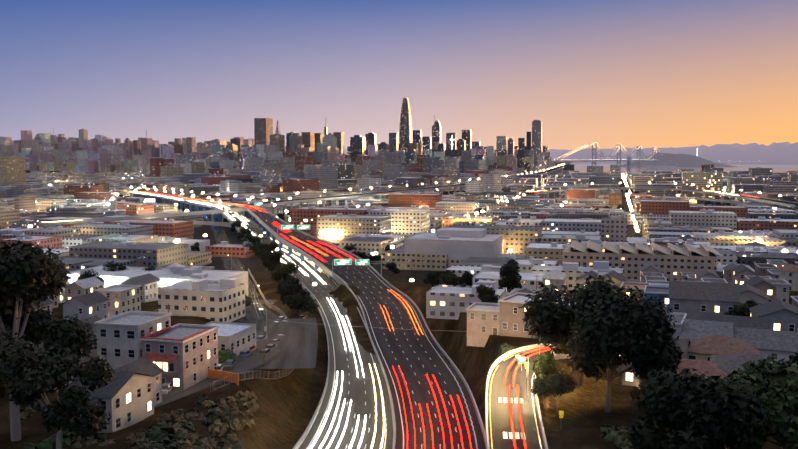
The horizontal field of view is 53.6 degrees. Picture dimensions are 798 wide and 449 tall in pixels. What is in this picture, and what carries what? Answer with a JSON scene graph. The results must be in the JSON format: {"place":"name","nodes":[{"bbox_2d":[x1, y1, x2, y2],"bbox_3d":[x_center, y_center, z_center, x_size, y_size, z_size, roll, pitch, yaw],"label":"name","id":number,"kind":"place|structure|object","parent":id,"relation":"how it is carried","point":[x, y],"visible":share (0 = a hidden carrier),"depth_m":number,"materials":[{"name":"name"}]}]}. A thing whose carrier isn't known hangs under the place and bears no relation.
{"place":"outdoors","nodes":[
{"label":"outdoors","id":0,"kind":"place"},
{"bbox_2d":[39,208,250,229],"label":"connector road","id":1,"kind":"structure","parent":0,"point":[212,213],"depth_m":739.17,"materials":[{"name":"concrete"}]},
{"bbox_2d":[154,229,282,407],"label":"vermont street road","id":2,"kind":"structure","parent":0,"point":[255,359],"depth_m":182.76,"materials":[{"name":"grey asphalt"}]},
{"bbox_2d":[127,192,395,448],"bbox_3d":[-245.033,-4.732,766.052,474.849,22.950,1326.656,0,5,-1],"label":"freeway","id":3,"kind":"structure","parent":0,"point":[359,391],"depth_m":210.42,"materials":[{"name":"grey asphalt"}]},
{"bbox_2d":[251,299,276,303],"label":"cross street road","id":4,"kind":"structure","parent":0,"point":[262,301],"depth_m":350.04,"materials":[{"name":"grey asphalt"}]},
{"bbox_2d":[235,318,317,368],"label":"parking lot pavement","id":5,"kind":"structure","parent":0,"point":[297,343],"depth_m":207.48,"materials":[{"name":"grey asphalt"}]},
{"bbox_2d":[131,191,485,448],"bbox_3d":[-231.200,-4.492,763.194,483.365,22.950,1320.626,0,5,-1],"label":"freeway","id":6,"kind":"structure","parent":0,"point":[415,356],"depth_m":250.17,"materials":[{"name":"grey asphalt"}]},
{"bbox_2d":[42,190,759,448],"bbox_3d":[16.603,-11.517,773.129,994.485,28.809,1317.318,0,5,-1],"label":"traffic light trails","id":7,"kind":"object","parent":6,"relation":"on","point":[321,445],"visible":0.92,"depth_m":165.47,"materials":[{"name":"red"}]},
{"bbox_2d":[230,167,563,222],"bbox_3d":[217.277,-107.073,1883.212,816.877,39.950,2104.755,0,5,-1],"label":"viaduct road","id":8,"kind":"structure","parent":0,"point":[290,202],"depth_m":1076.43,"materials":[{"name":"concrete"}]},
{"bbox_2d":[0,170,797,448],"bbox_3d":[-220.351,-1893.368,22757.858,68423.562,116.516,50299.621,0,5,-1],"label":"ground","id":9,"kind":"structure","parent":0,"point":[283,414],"depth_m":164.66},
{"bbox_2d":[92,217,269,238],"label":"connector","id":10,"kind":"object","parent":9,"relation":"on","point":[219,225],"visible":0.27,"depth_m":722.96,"materials":[{"name":"concrete"}]},
{"bbox_2d":[162,315,305,393],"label":"parked cars","id":11,"kind":"object","parent":9,"relation":"on","point":[167,388],"visible":0.35,"depth_m":181.73,"materials":[{"name":"paint"}]},
{"bbox_2d":[0,98,550,173],"bbox_3d":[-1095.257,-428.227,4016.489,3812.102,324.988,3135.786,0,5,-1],"label":"city skyline","id":12,"kind":"structure","parent":9,"relation":"on","point":[48,152],"depth_m":3393.99},
{"bbox_2d":[7,343,632,448],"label":"shrub foliage","id":13,"kind":"object","parent":9,"relation":"on","point":[221,419],"visible":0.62,"depth_m":126.89,"materials":[{"name":"green plant"}]},
{"bbox_2d":[55,191,677,400],"bbox_3d":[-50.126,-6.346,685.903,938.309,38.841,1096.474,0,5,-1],"label":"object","id":14,"kind":"object","parent":9,"relation":"on","point":[265,327],"visible":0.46,"depth_m":188.34,"materials":[{"name":"grey metal"}]},
{"bbox_2d":[251,303,541,448],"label":"road paint","id":15,"kind":"object","parent":9,"relation":"on","point":[510,433],"visible":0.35,"depth_m":135.25,"materials":[{"name":"white paint"}]},
{"bbox_2d":[0,148,797,277],"bbox_3d":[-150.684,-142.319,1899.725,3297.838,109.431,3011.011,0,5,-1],"label":"city blocks","id":16,"kind":"structure","parent":9,"relation":"on","point":[535,227],"depth_m":935.44,"materials":[{"name":"grey concrete"}]},
{"bbox_2d":[0,191,797,448],"bbox_3d":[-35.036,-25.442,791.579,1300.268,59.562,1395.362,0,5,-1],"label":"tree foliage","id":17,"kind":"object","parent":9,"relation":"on","point":[601,327],"visible":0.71,"depth_m":120.96,"materials":[{"name":"green plant"}]},
{"bbox_2d":[0,156,797,321],"bbox_3d":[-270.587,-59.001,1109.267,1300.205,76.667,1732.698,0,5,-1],"label":"industrial buildings","id":18,"kind":"structure","parent":9,"relation":"on","point":[215,295],"depth_m":405.70,"materials":[{"name":"grey"}]},
{"bbox_2d":[249,202,563,417],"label":"road signs","id":19,"kind":"object","parent":9,"relation":"on","point":[521,360],"visible":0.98,"depth_m":420.10,"materials":[{"name":"teal metal"}]},
{"bbox_2d":[17,234,797,432],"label":"houses","id":20,"kind":"structure","parent":9,"relation":"on","point":[148,354],"depth_m":167.98,"materials":[{"name":"beige paint"}]},
{"bbox_2d":[28,164,786,284],"bbox_3d":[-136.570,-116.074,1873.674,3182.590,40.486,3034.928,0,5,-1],"label":"street lights","id":21,"kind":"object","parent":9,"relation":"on","point":[510,250],"visible":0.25,"depth_m":943.01},
{"bbox_2d":[555,142,661,168],"bbox_3d":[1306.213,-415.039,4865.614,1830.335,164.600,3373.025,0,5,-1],"label":"suspension bridge","id":22,"kind":"structure","parent":9,"relation":"on","point":[629,160],"depth_m":4996.25,"materials":[{"name":"silver metal"}]},
{"bbox_2d":[0,0,797,150],"label":"sky","id":23,"kind":"structure","parent":0,"point":[607,73],"materials":[{"name":"blue"}]},
{"bbox_2d":[485,343,566,448],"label":"exit ramp road","id":24,"kind":"structure","parent":0,"point":[500,419],"depth_m":137.87,"materials":[{"name":"grey asphalt"}]},
{"bbox_2d":[507,142,797,164],"bbox_3d":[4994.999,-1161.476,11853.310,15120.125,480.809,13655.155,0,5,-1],"label":"bay hills","id":25,"kind":"structure","parent":0,"point":[781,153],"depth_m":10623.20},
{"bbox_2d":[521,187,797,212],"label":"viaduct road","id":26,"kind":"structure","parent":0,"point":[770,201],"depth_m":1275.35,"materials":[{"name":"concrete"}]},
{"bbox_2d":[621,152,736,167],"bbox_3d":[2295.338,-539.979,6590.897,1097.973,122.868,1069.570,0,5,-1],"label":"island hill","id":27,"kind":"structure","parent":0,"point":[680,160],"depth_m":6403.54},
{"bbox_2d":[574,164,797,178],"bbox_3d":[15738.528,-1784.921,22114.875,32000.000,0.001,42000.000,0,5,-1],"label":"bay water","id":28,"kind":"structure","parent":0,"point":[674,169],"depth_m":5522.69,"materials":[{"name":"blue liquid"}]},
{"bbox_2d":[693,148,762,163],"bbox_3d":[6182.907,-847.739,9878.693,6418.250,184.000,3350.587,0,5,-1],"label":"bridge","id":29,"kind":"structure","parent":28,"relation":"on","point":[729,162],"depth_m":9079.28,"materials":[{"name":"grey metal"}]},
{"bbox_2d":[669,196,797,212],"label":"elevated freeway","id":30,"kind":"structure","parent":0,"point":[703,200],"depth_m":1083.91,"materials":[{"name":"concrete"}]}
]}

